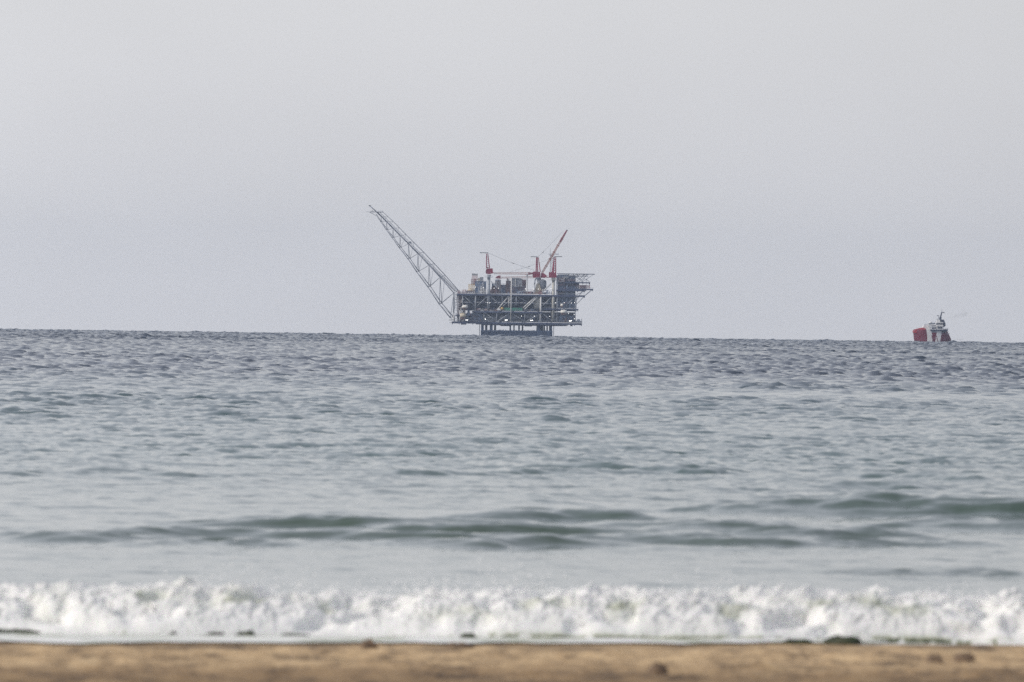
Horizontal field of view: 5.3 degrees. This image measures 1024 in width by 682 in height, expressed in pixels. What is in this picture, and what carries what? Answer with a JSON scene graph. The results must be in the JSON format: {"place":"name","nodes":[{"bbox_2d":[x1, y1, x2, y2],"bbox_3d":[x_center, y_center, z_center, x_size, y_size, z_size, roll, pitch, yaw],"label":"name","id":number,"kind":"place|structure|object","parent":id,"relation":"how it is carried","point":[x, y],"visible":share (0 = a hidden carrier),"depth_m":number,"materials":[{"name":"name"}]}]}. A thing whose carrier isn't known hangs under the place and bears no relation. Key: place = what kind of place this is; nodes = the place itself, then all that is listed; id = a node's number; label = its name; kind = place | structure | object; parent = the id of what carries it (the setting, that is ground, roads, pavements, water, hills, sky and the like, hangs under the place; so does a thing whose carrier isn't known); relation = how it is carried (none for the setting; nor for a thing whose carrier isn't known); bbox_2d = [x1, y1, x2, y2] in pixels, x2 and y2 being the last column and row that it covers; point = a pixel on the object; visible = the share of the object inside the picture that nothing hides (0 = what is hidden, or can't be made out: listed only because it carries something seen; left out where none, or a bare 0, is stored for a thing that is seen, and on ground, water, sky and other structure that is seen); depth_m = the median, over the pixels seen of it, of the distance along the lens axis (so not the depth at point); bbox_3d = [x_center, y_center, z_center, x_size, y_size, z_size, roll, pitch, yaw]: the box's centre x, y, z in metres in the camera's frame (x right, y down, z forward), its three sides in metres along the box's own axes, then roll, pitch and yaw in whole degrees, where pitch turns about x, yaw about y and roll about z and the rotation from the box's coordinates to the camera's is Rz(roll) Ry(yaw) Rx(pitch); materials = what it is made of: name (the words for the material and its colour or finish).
{"place":"outdoors","nodes":[
{"label":"outdoors","id":0,"kind":"place"},
{"bbox_2d":[0,328,1023,644],"bbox_3d":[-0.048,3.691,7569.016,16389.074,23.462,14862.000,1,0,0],"label":"sea","id":1,"kind":"structure","parent":0,"point":[134,458],"depth_m":321.05,"materials":[{"name":"liquid"}]},
{"bbox_2d":[369,205,594,335],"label":"offshore platform","id":2,"kind":"structure","parent":1,"relation":"in","point":[481,307],"depth_m":10004.20,"materials":[{"name":"metal"}]},
{"bbox_2d":[460,311,465,318],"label":"lifeboat","id":3,"kind":"object","parent":2,"relation":"attached to","point":[462,315],"visible":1,"depth_m":9992.20,"materials":[{"name":"metal"}]},
{"bbox_2d":[561,308,566,314],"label":"lifeboat","id":4,"kind":"object","parent":2,"relation":"attached to","point":[563,312],"visible":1,"depth_m":9992.19,"materials":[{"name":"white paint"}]},
{"bbox_2d":[0,575,1023,644],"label":"breaking wave","id":5,"kind":"object","parent":1,"relation":"on","point":[895,619],"visible":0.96,"depth_m":141.04,"materials":[{"name":"liquid"}]},
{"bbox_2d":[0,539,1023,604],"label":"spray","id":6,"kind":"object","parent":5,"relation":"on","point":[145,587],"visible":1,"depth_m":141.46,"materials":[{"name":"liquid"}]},
{"bbox_2d":[912,312,950,341],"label":"supply ship","id":7,"kind":"object","parent":1,"relation":"on","point":[933,332],"visible":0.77,"depth_m":9002.12},
{"bbox_2d":[0,641,1023,681],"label":"beach","id":8,"kind":"structure","parent":0,"point":[20,661],"depth_m":122.59,"materials":[{"name":"beige sand"}]},
{"bbox_2d":[0,629,40,633],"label":"weed clump","id":9,"kind":"object","parent":8,"relation":"on","point":[26,631],"visible":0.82,"depth_m":138.99,"materials":[{"name":"plant"}]},
{"bbox_2d":[205,632,225,634],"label":"weed clump","id":10,"kind":"object","parent":8,"relation":"on","point":[216,633],"visible":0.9,"depth_m":139.51,"materials":[{"name":"grey"}]},
{"bbox_2d":[235,630,256,635],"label":"weed clump","id":11,"kind":"object","parent":8,"relation":"on","point":[249,633],"visible":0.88,"depth_m":139.36,"materials":[{"name":"plant"}]},
{"bbox_2d":[281,633,309,635],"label":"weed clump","id":12,"kind":"object","parent":8,"relation":"on","point":[289,634],"visible":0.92,"depth_m":139.70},
{"bbox_2d":[359,638,377,648],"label":"stone","id":13,"kind":"object","parent":8,"relation":"on","point":[369,643],"visible":0.81,"depth_m":135.25,"materials":[{"name":"brown stone"}]},
{"bbox_2d":[0,633,886,643],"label":"swash","id":14,"kind":"object","parent":8,"relation":"on","point":[73,638],"visible":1,"depth_m":138.55,"materials":[{"name":"liquid"}]},
{"bbox_2d":[446,642,475,647],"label":"stone","id":15,"kind":"object","parent":8,"relation":"on","point":[458,645],"visible":0.93,"depth_m":136.54,"materials":[{"name":"brown stone"}]},
{"bbox_2d":[459,633,476,637],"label":"weed clump","id":16,"kind":"object","parent":8,"relation":"on","point":[468,635],"visible":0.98,"depth_m":139.60,"materials":[{"name":"plant"}]},
{"bbox_2d":[647,662,667,674],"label":"stone","id":17,"kind":"object","parent":8,"relation":"on","point":[657,668],"visible":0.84,"depth_m":114.92,"materials":[{"name":"beige stone"}]},
{"bbox_2d":[781,638,812,643],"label":"weed clump","id":18,"kind":"object","parent":8,"relation":"on","point":[796,641],"visible":1,"depth_m":140.42,"materials":[{"name":"green plant"}]},
{"bbox_2d":[822,635,861,644],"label":"weed clump","id":19,"kind":"object","parent":8,"relation":"on","point":[842,640],"visible":1,"depth_m":140.61,"materials":[{"name":"green plant"}]},
{"bbox_2d":[925,655,943,663],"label":"stone","id":20,"kind":"object","parent":8,"relation":"on","point":[936,658],"visible":0.78,"depth_m":128.46,"materials":[{"name":"brown stone"}]},
{"bbox_2d":[952,652,974,661],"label":"stone","id":21,"kind":"object","parent":8,"relation":"on","point":[964,657],"visible":0.88,"depth_m":131.04,"materials":[{"name":"brown stone"}]},
{"bbox_2d":[0,0,1023,342],"label":"sky","id":22,"kind":"structure","parent":0,"point":[843,170],"materials":[{"name":"grey"}]}
]}

